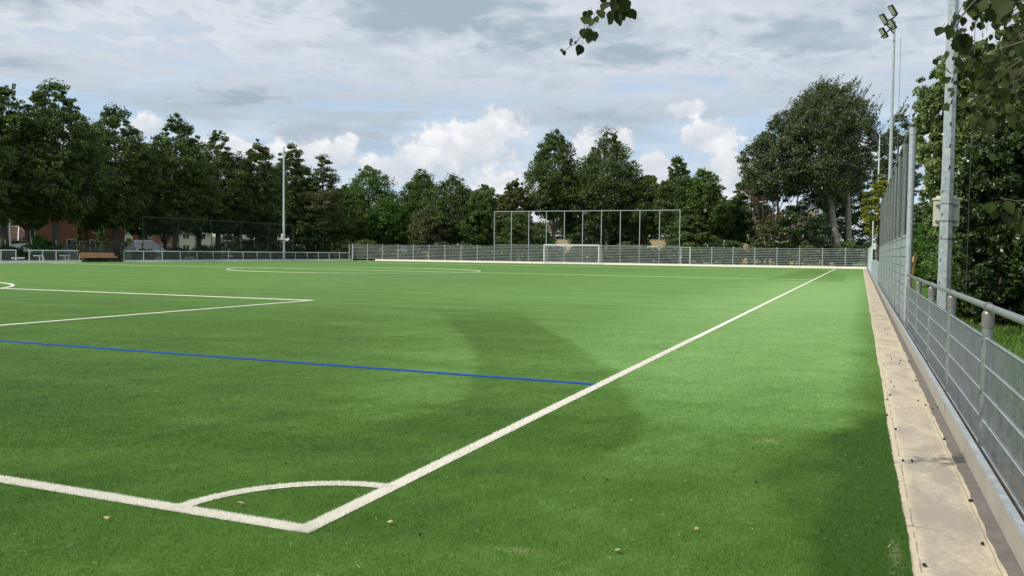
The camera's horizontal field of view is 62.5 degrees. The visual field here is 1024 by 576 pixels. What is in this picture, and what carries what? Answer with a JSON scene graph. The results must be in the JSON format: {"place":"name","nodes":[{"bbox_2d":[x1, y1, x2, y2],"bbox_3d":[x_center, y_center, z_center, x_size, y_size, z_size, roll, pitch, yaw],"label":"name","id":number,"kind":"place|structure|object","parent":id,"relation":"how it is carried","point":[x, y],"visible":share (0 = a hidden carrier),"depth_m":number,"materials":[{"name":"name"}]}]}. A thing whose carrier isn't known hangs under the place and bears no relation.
{"place":"outdoors","nodes":[
{"label":"outdoors","id":0,"kind":"place"},
{"bbox_2d":[45,260,338,262],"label":"side path","id":1,"kind":"structure","parent":0,"point":[181,261],"depth_m":95.96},
{"bbox_2d":[70,241,126,261],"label":"dugout","id":2,"kind":"object","parent":1,"relation":"on","point":[108,242],"visible":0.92,"depth_m":84.47,"materials":[{"name":"black metal"}]},
{"bbox_2d":[123,251,348,261],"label":"railing fence","id":3,"kind":"object","parent":1,"relation":"on","point":[228,258],"visible":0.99,"depth_m":100.61,"materials":[{"name":"metal"}]},
{"bbox_2d":[124,259,351,261],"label":"kerb board","id":4,"kind":"object","parent":1,"relation":"on","point":[232,260],"visible":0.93,"depth_m":103.44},
{"bbox_2d":[283,147,284,258],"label":"floodlight pole","id":5,"kind":"object","parent":1,"relation":"on","point":[284,198],"visible":0.84,"depth_m":111.55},
{"bbox_2d":[0,0,1023,255],"label":"sky","id":6,"kind":"structure","parent":0,"point":[469,89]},
{"bbox_2d":[24,252,1023,575],"bbox_3d":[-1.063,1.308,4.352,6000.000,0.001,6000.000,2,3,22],"label":"ground","id":7,"kind":"structure","parent":0,"point":[924,290],"depth_m":92.73,"materials":[{"name":"green plant"}]},
{"bbox_2d":[0,137,20,215],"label":"alder tree","id":8,"kind":"object","parent":7,"relation":"on","point":[4,172],"visible":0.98,"depth_m":84.39,"materials":[{"name":"green plant"}]},
{"bbox_2d":[0,245,27,260],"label":"garden shrub","id":9,"kind":"object","parent":7,"relation":"on","point":[20,252],"visible":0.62,"depth_m":85.54,"materials":[{"name":"green plant"}]},
{"bbox_2d":[8,226,34,244],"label":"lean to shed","id":10,"kind":"object","parent":7,"relation":"on","point":[19,235],"visible":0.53,"depth_m":108.84,"materials":[{"name":"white brick"}]},
{"bbox_2d":[0,86,60,260],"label":"alder tree","id":11,"kind":"object","parent":7,"relation":"on","point":[18,119],"visible":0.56,"depth_m":87.97,"materials":[{"name":"green plant"}]},
{"bbox_2d":[11,145,58,259],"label":"alder tree","id":12,"kind":"object","parent":7,"relation":"on","point":[25,224],"visible":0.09,"depth_m":98.89,"materials":[{"name":"green plant"}]},
{"bbox_2d":[22,234,53,260],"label":"garden shrub","id":13,"kind":"object","parent":7,"relation":"on","point":[37,244],"visible":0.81,"depth_m":88.42,"materials":[{"name":"green plant"}]},
{"bbox_2d":[8,220,77,257],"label":"brick house","id":14,"kind":"structure","parent":7,"relation":"on","point":[68,232],"depth_m":117.30,"materials":[{"name":"brick"}]},
{"bbox_2d":[39,240,67,259],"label":"garden shrub","id":15,"kind":"object","parent":7,"relation":"on","point":[52,254],"visible":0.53,"depth_m":90.03,"materials":[{"name":"green plant"}]},
{"bbox_2d":[0,78,117,259],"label":"alder tree","id":16,"kind":"object","parent":7,"relation":"on","point":[73,173],"visible":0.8,"depth_m":90.73,"materials":[{"name":"green plant"}]},
{"bbox_2d":[50,138,119,258],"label":"alder tree","id":17,"kind":"object","parent":7,"relation":"on","point":[85,226],"visible":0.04,"depth_m":106.33,"materials":[{"name":"green plant"}]},
{"bbox_2d":[78,221,124,257],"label":"brick house","id":18,"kind":"structure","parent":7,"relation":"on","point":[92,235],"depth_m":123.26,"materials":[{"name":"brick"}]},
{"bbox_2d":[61,102,179,259],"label":"alder tree","id":19,"kind":"object","parent":7,"relation":"on","point":[118,211],"visible":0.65,"depth_m":100.71,"materials":[{"name":"green plant"}]},
{"bbox_2d":[121,240,165,259],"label":"garden shed","id":20,"kind":"structure","parent":7,"relation":"on","point":[152,244],"depth_m":102.97,"materials":[{"name":"grey plastic"}]},
{"bbox_2d":[0,239,315,260],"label":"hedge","id":21,"kind":"object","parent":7,"relation":"on","point":[79,243],"visible":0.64,"depth_m":100.50,"materials":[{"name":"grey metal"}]},
{"bbox_2d":[126,113,223,259],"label":"alder tree","id":22,"kind":"object","parent":7,"relation":"on","point":[181,194],"visible":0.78,"depth_m":106.58,"materials":[{"name":"green plant"}]},
{"bbox_2d":[172,219,212,250],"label":"terraced house","id":23,"kind":"structure","parent":7,"relation":"on","point":[188,240],"depth_m":157.50,"materials":[{"name":"paint"}]},
{"bbox_2d":[186,244,224,259],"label":"garden shrub","id":24,"kind":"object","parent":7,"relation":"on","point":[204,248],"visible":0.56,"depth_m":110.51,"materials":[{"name":"green plant"}]},
{"bbox_2d":[142,216,292,259],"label":"ball stop fence","id":25,"kind":"object","parent":7,"relation":"on","point":[182,228],"visible":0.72,"depth_m":102.53,"materials":[{"name":"black metal"}]},
{"bbox_2d":[185,130,262,246],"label":"alder tree","id":26,"kind":"object","parent":7,"relation":"on","point":[232,172],"visible":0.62,"depth_m":117.33,"materials":[{"name":"green plant"}]},
{"bbox_2d":[209,233,243,259],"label":"garden shrub","id":27,"kind":"object","parent":7,"relation":"on","point":[229,236],"visible":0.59,"depth_m":114.99,"materials":[{"name":"green plant"}]},
{"bbox_2d":[227,138,292,250],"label":"alder tree","id":28,"kind":"object","parent":7,"relation":"on","point":[270,198],"visible":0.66,"depth_m":121.65,"materials":[{"name":"green plant"}]},
{"bbox_2d":[258,234,282,258],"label":"garden shrub","id":29,"kind":"object","parent":7,"relation":"on","point":[265,249],"visible":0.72,"depth_m":123.04,"materials":[{"name":"green plant"}]},
{"bbox_2d":[273,142,318,246],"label":"alder tree","id":30,"kind":"object","parent":7,"relation":"on","point":[295,189],"visible":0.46,"depth_m":132.20,"materials":[{"name":"green plant"}]},
{"bbox_2d":[286,221,329,258],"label":"understory shrub","id":31,"kind":"object","parent":7,"relation":"on","point":[305,240],"visible":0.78,"depth_m":130.41,"materials":[{"name":"green plant"}]},
{"bbox_2d":[295,153,350,258],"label":"conifer tree","id":32,"kind":"object","parent":7,"relation":"on","point":[331,194],"visible":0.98,"depth_m":131.26,"materials":[{"name":"green plant"}]},
{"bbox_2d":[318,183,368,258],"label":"broadleaf tree","id":33,"kind":"object","parent":7,"relation":"on","point":[329,236],"visible":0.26,"depth_m":140.18,"materials":[{"name":"green plant"}]},
{"bbox_2d":[327,239,361,259],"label":"shrub","id":34,"kind":"object","parent":7,"relation":"on","point":[344,245],"visible":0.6,"depth_m":130.78,"materials":[{"name":"green plant"}]},
{"bbox_2d":[347,239,380,260],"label":"shrub","id":35,"kind":"object","parent":7,"relation":"on","point":[363,248],"visible":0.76,"depth_m":128.31,"materials":[{"name":"green plant"}]},
{"bbox_2d":[331,164,404,247],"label":"broadleaf tree","id":36,"kind":"object","parent":7,"relation":"on","point":[374,184],"visible":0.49,"depth_m":140.76,"materials":[{"name":"green plant"}]},
{"bbox_2d":[362,196,413,250],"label":"broadleaf tree","id":37,"kind":"object","parent":7,"relation":"on","point":[394,222],"visible":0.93,"depth_m":135.59,"materials":[{"name":"green plant"}]},
{"bbox_2d":[392,245,428,259],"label":"shrub","id":38,"kind":"object","parent":7,"relation":"on","point":[407,252],"visible":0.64,"depth_m":124.96,"materials":[{"name":"green plant"}]},
{"bbox_2d":[397,169,444,254],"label":"broadleaf tree","id":39,"kind":"object","parent":7,"relation":"on","point":[412,198],"visible":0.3,"depth_m":142.23,"materials":[{"name":"green plant"}]},
{"bbox_2d":[406,206,457,258],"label":"broadleaf tree","id":40,"kind":"object","parent":7,"relation":"on","point":[422,230],"visible":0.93,"depth_m":130.35,"materials":[{"name":"green plant"}]},
{"bbox_2d":[429,241,454,259],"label":"shrub","id":41,"kind":"object","parent":7,"relation":"on","point":[440,250],"visible":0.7,"depth_m":123.78,"materials":[{"name":"green plant"}]},
{"bbox_2d":[421,173,480,259],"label":"broadleaf tree","id":42,"kind":"object","parent":7,"relation":"on","point":[451,201],"visible":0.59,"depth_m":132.64,"materials":[{"name":"green plant"}]},
{"bbox_2d":[0,260,911,575],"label":"artificial turf","id":43,"kind":"structure","parent":7,"relation":"on","point":[544,292],"depth_m":8.39,"materials":[{"name":"plastic"}]},
{"bbox_2d":[0,288,314,325],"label":"penalty area line","id":44,"kind":"object","parent":43,"relation":"on","point":[148,313],"visible":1,"depth_m":21.24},
{"bbox_2d":[0,340,595,384],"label":"blue line","id":45,"kind":"object","parent":43,"relation":"on","point":[542,380],"visible":1,"depth_m":10.62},
{"bbox_2d":[0,320,728,533],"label":"white line fibres","id":46,"kind":"object","parent":43,"relation":"on","point":[312,526],"visible":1,"depth_m":5.02,"materials":[{"name":"plastic"}]},
{"bbox_2d":[56,263,804,279],"bbox_3d":[-11.528,-1.344,62.723,63.890,0.019,0.100,2,3,22],"label":"halfway line","id":47,"kind":"object","parent":43,"relation":"on","point":[469,272],"visible":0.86,"depth_m":59.04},
{"bbox_2d":[0,302,915,575],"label":"turf fibres","id":48,"kind":"object","parent":43,"relation":"on","point":[440,538],"visible":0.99,"depth_m":5.50,"materials":[{"name":"plastic"}]},
{"bbox_2d":[543,244,602,264],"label":"football goal","id":49,"kind":"object","parent":43,"relation":"on","point":[546,256],"visible":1,"depth_m":109.92,"materials":[{"name":"white paint"}]},
{"bbox_2d":[315,269,834,523],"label":"touchline","id":50,"kind":"object","parent":43,"relation":"on","point":[718,326],"visible":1,"depth_m":14.64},
{"bbox_2d":[448,241,480,260],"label":"shrub","id":51,"kind":"object","parent":7,"relation":"on","point":[464,246],"visible":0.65,"depth_m":121.31,"materials":[{"name":"green plant"}]},
{"bbox_2d":[452,184,503,249],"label":"broadleaf tree","id":52,"kind":"object","parent":7,"relation":"on","point":[482,204],"visible":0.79,"depth_m":130.97,"materials":[{"name":"green plant"}]},
{"bbox_2d":[489,248,518,260],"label":"shrub","id":53,"kind":"object","parent":7,"relation":"on","point":[501,256],"visible":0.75,"depth_m":120.40,"materials":[{"name":"green plant"}]},
{"bbox_2d":[489,178,534,259],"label":"broadleaf tree","id":54,"kind":"object","parent":7,"relation":"on","point":[512,198],"visible":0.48,"depth_m":127.65,"materials":[{"name":"green plant"}]},
{"bbox_2d":[495,212,552,255],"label":"understory shrub","id":55,"kind":"object","parent":7,"relation":"on","point":[520,220],"visible":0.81,"depth_m":122.80,"materials":[{"name":"green plant"}]},
{"bbox_2d":[515,245,550,261],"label":"shrub","id":56,"kind":"object","parent":7,"relation":"on","point":[537,256],"visible":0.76,"depth_m":116.76,"materials":[{"name":"green plant"}]},
{"bbox_2d":[522,128,582,260],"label":"broadleaf tree","id":57,"kind":"object","parent":7,"relation":"on","point":[544,195],"visible":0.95,"depth_m":127.53,"materials":[{"name":"green plant"}]},
{"bbox_2d":[559,249,594,262],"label":"shrub","id":58,"kind":"object","parent":7,"relation":"on","point":[576,256],"visible":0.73,"depth_m":114.73,"materials":[{"name":"green plant"}]},
{"bbox_2d":[547,171,614,240],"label":"broadleaf tree","id":59,"kind":"object","parent":7,"relation":"on","point":[571,223],"visible":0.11,"depth_m":135.31,"materials":[{"name":"green plant"}]},
{"bbox_2d":[567,216,610,256],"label":"understory shrub","id":60,"kind":"object","parent":7,"relation":"on","point":[589,226],"visible":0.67,"depth_m":120.94,"materials":[{"name":"green plant"}]},
{"bbox_2d":[564,126,643,262],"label":"broadleaf tree","id":61,"kind":"object","parent":7,"relation":"on","point":[608,188],"visible":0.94,"depth_m":124.20,"materials":[{"name":"green plant"}]},
{"bbox_2d":[603,241,641,262],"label":"shrub","id":62,"kind":"object","parent":7,"relation":"on","point":[623,246],"visible":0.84,"depth_m":113.61,"materials":[{"name":"green plant"}]},
{"bbox_2d":[608,228,651,262],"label":"shrub","id":63,"kind":"object","parent":7,"relation":"on","point":[633,241],"visible":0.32,"depth_m":140.97,"materials":[{"name":"green plant"}]},
{"bbox_2d":[617,175,671,252],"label":"broadleaf tree","id":64,"kind":"object","parent":7,"relation":"on","point":[645,200],"visible":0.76,"depth_m":123.08,"materials":[{"name":"green plant"}]},
{"bbox_2d":[633,247,662,263],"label":"shrub","id":65,"kind":"object","parent":7,"relation":"on","point":[650,258],"visible":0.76,"depth_m":111.33,"materials":[{"name":"green plant"}]},
{"bbox_2d":[653,243,695,263],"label":"shrub","id":66,"kind":"object","parent":7,"relation":"on","point":[668,261],"visible":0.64,"depth_m":111.24,"materials":[{"name":"green plant"}]},
{"bbox_2d":[650,155,700,263],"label":"broadleaf tree","id":67,"kind":"object","parent":7,"relation":"on","point":[670,188],"visible":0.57,"depth_m":120.13,"materials":[{"name":"green plant"}]},
{"bbox_2d":[673,242,703,263],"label":"shrub","id":68,"kind":"object","parent":7,"relation":"on","point":[696,255],"visible":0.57,"depth_m":111.67,"materials":[{"name":"green plant"}]},
{"bbox_2d":[661,215,717,256],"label":"understory shrub","id":69,"kind":"object","parent":7,"relation":"on","point":[685,224],"visible":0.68,"depth_m":114.75,"materials":[{"name":"green plant"}]},
{"bbox_2d":[671,168,736,263],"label":"broadleaf tree","id":70,"kind":"object","parent":7,"relation":"on","point":[714,216],"visible":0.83,"depth_m":117.04,"materials":[{"name":"green plant"}]},
{"bbox_2d":[694,238,738,264],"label":"shrub","id":71,"kind":"object","parent":7,"relation":"on","point":[712,245],"visible":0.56,"depth_m":109.14,"materials":[{"name":"green plant"}]},
{"bbox_2d":[715,239,748,264],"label":"shrub","id":72,"kind":"object","parent":7,"relation":"on","point":[733,243],"visible":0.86,"depth_m":107.09,"materials":[{"name":"green plant"}]},
{"bbox_2d":[716,196,748,241],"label":"broadleaf tree","id":73,"kind":"object","parent":7,"relation":"on","point":[728,236],"visible":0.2,"depth_m":123.68,"materials":[{"name":"green plant"}]},
{"bbox_2d":[726,175,772,262],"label":"broadleaf tree","id":74,"kind":"object","parent":7,"relation":"on","point":[740,203],"visible":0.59,"depth_m":119.18,"materials":[{"name":"green plant"}]},
{"bbox_2d":[742,245,771,264],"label":"shrub","id":75,"kind":"object","parent":7,"relation":"on","point":[749,254],"visible":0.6,"depth_m":106.51,"materials":[{"name":"green plant"}]},
{"bbox_2d":[737,143,783,264],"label":"rusty tree","id":76,"kind":"object","parent":7,"relation":"on","point":[756,203],"visible":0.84,"depth_m":109.02,"materials":[{"name":"green plant"}]},
{"bbox_2d":[748,220,790,264],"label":"understory shrub","id":77,"kind":"object","parent":7,"relation":"on","point":[766,233],"visible":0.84,"depth_m":105.66,"materials":[{"name":"green plant"}]},
{"bbox_2d":[734,114,823,265],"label":"tree","id":78,"kind":"object","parent":7,"relation":"on","point":[790,178],"visible":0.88,"depth_m":108.34,"materials":[{"name":"green plant"}]},
{"bbox_2d":[769,243,802,265],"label":"shrub","id":79,"kind":"object","parent":7,"relation":"on","point":[781,260],"visible":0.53,"depth_m":106.29,"materials":[{"name":"green plant"}]},
{"bbox_2d":[560,0,1023,238],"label":"poplar tree","id":80,"kind":"object","parent":7,"relation":"on","point":[997,13],"visible":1,"depth_m":4.67,"materials":[{"name":"green plant"}]},
{"bbox_2d":[773,199,832,265],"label":"understory shrub","id":81,"kind":"object","parent":7,"relation":"on","point":[813,229],"visible":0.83,"depth_m":106.38,"materials":[{"name":"green plant"}]},
{"bbox_2d":[790,244,821,264],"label":"shrub","id":82,"kind":"object","parent":7,"relation":"on","point":[804,251],"visible":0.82,"depth_m":103.47,"materials":[{"name":"green plant"}]},
{"bbox_2d":[816,243,844,265],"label":"shrub","id":83,"kind":"object","parent":7,"relation":"on","point":[827,259],"visible":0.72,"depth_m":105.11,"materials":[{"name":"green plant"}]},
{"bbox_2d":[773,73,889,266],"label":"windblown tree","id":84,"kind":"object","parent":7,"relation":"on","point":[838,144],"visible":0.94,"depth_m":106.83,"materials":[{"name":"green plant"}]},
{"bbox_2d":[806,176,879,266],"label":"understory shrub","id":85,"kind":"object","parent":7,"relation":"on","point":[856,218],"visible":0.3,"depth_m":116.71,"materials":[{"name":"green plant"}]},
{"bbox_2d":[833,239,862,266],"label":"shrub","id":86,"kind":"object","parent":7,"relation":"on","point":[849,246],"visible":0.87,"depth_m":103.94,"materials":[{"name":"green plant"}]},
{"bbox_2d":[860,174,887,260],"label":"tree","id":87,"kind":"object","parent":7,"relation":"on","point":[872,201],"visible":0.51,"depth_m":74.24,"materials":[{"name":"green plant"}]},
{"bbox_2d":[878,4,897,181],"bbox_3d":[21.840,-8.316,49.123,0.803,15.866,1.153,0,2,-13],"label":"floodlight pole","id":88,"kind":"object","parent":7,"relation":"on","point":[891,22],"visible":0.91,"depth_m":49.01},
{"bbox_2d":[863,97,922,195],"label":"broadleaf tree","id":89,"kind":"object","parent":7,"relation":"on","point":[898,138],"visible":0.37,"depth_m":115.74,"materials":[{"name":"green plant"}]},
{"bbox_2d":[873,203,930,271],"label":"broad bush","id":90,"kind":"object","parent":7,"relation":"on","point":[917,218],"visible":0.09,"depth_m":77.44,"materials":[{"name":"green plant"}]},
{"bbox_2d":[912,219,956,286],"bbox_3d":[21.556,-1.879,42.511,3.844,3.840,3.544,1,2,3],"label":"broad bush","id":91,"kind":"object","parent":7,"relation":"on","point":[920,272],"visible":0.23,"depth_m":42.23,"materials":[{"name":"green plant"}]},
{"bbox_2d":[919,226,954,282],"bbox_3d":[17.989,-1.933,32.364,4.525,4.839,4.781,2,3,22],"label":"broad bush","id":92,"kind":"object","parent":7,"relation":"on","point":[933,247],"visible":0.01,"depth_m":32.12,"materials":[{"name":"green plant"}]},
{"bbox_2d":[937,0,958,310],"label":"floodlight pole","id":93,"kind":"object","parent":7,"relation":"on","point":[946,216],"visible":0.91,"depth_m":15.58,"materials":[{"name":"grey metal"}]},
{"bbox_2d":[932,195,960,225],"bbox_3d":[8.177,-1.449,15.879,0.470,0.570,0.300,2,3,22],"label":"switch cabinet","id":94,"kind":"object","parent":93,"relation":"attached to","point":[936,209],"visible":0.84,"depth_m":15.80,"materials":[{"name":"beige plastic"}]},
{"bbox_2d":[908,39,1005,278],"bbox_3d":[12.855,-3.170,23.886,2.975,7.704,2.876,3,3,42],"label":"linden tree","id":95,"kind":"object","parent":7,"relation":"on","point":[930,101],"visible":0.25,"depth_m":23.55,"materials":[{"name":"green plant"}]},
{"bbox_2d":[921,241,1008,317],"bbox_3d":[11.121,0.000,20.254,2.403,2.599,2.260,-1,3,-37],"label":"bush","id":96,"kind":"object","parent":7,"relation":"on","point":[960,309],"visible":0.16,"depth_m":20.26,"materials":[{"name":"green plant"}]},
{"bbox_2d":[952,111,1023,326],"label":"hedge bush","id":97,"kind":"object","parent":7,"relation":"on","point":[990,255],"visible":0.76,"depth_m":17.99,"materials":[{"name":"green plant"}]},
{"bbox_2d":[959,17,1023,249],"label":"linden tree","id":98,"kind":"object","parent":7,"relation":"on","point":[1018,102],"visible":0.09,"depth_m":21.74,"materials":[{"name":"green plant"}]},
{"bbox_2d":[1004,204,1023,279],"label":"hedge bush","id":99,"kind":"object","parent":7,"relation":"on","point":[1021,267],"visible":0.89,"depth_m":15.13,"materials":[{"name":"green plant"}]},
{"bbox_2d":[359,260,841,268],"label":"end path","id":100,"kind":"structure","parent":0,"point":[599,264],"depth_m":112.57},
{"bbox_2d":[352,210,868,266],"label":"end fence","id":101,"kind":"object","parent":100,"relation":"on","point":[528,259],"visible":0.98,"depth_m":110.52,"materials":[{"name":"metal"}]},
{"bbox_2d":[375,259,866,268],"bbox_3d":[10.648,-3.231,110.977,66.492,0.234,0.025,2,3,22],"label":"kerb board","id":102,"kind":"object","parent":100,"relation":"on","point":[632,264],"visible":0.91,"depth_m":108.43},
{"bbox_2d":[863,269,1007,575],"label":"paving","id":103,"kind":"structure","parent":0,"point":[946,529],"depth_m":5.46,"materials":[{"name":"concrete"}]},
{"bbox_2d":[867,270,1023,575],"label":"drain strip","id":104,"kind":"object","parent":103,"relation":"on","point":[1003,550],"visible":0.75,"depth_m":5.43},
{"bbox_2d":[867,267,1023,573],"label":"kerb board","id":105,"kind":"object","parent":104,"relation":"on","point":[1009,520],"visible":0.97,"depth_m":5.49,"materials":[{"name":"concrete"}]},
{"bbox_2d":[880,288,1023,521],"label":"soil strip","id":106,"kind":"object","parent":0,"point":[1017,508],"depth_m":5.98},
{"bbox_2d":[878,121,916,328],"bbox_3d":[13.035,-1.683,29.188,0.177,4.188,26.710,2,3,22],"label":"ball net fence","id":107,"kind":"object","parent":106,"relation":"on","point":[896,232],"visible":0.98,"depth_m":21.24,"materials":[{"name":"metal"}]},
{"bbox_2d":[905,274,1023,514],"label":"railing fence","id":108,"kind":"object","parent":106,"relation":"on","point":[942,338],"visible":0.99,"depth_m":6.60,"materials":[{"name":"metal"}]},
{"bbox_2d":[956,314,1023,482],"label":"grass","id":109,"kind":"structure","parent":0,"point":[1013,335],"depth_m":14.04,"materials":[{"name":"plant"}]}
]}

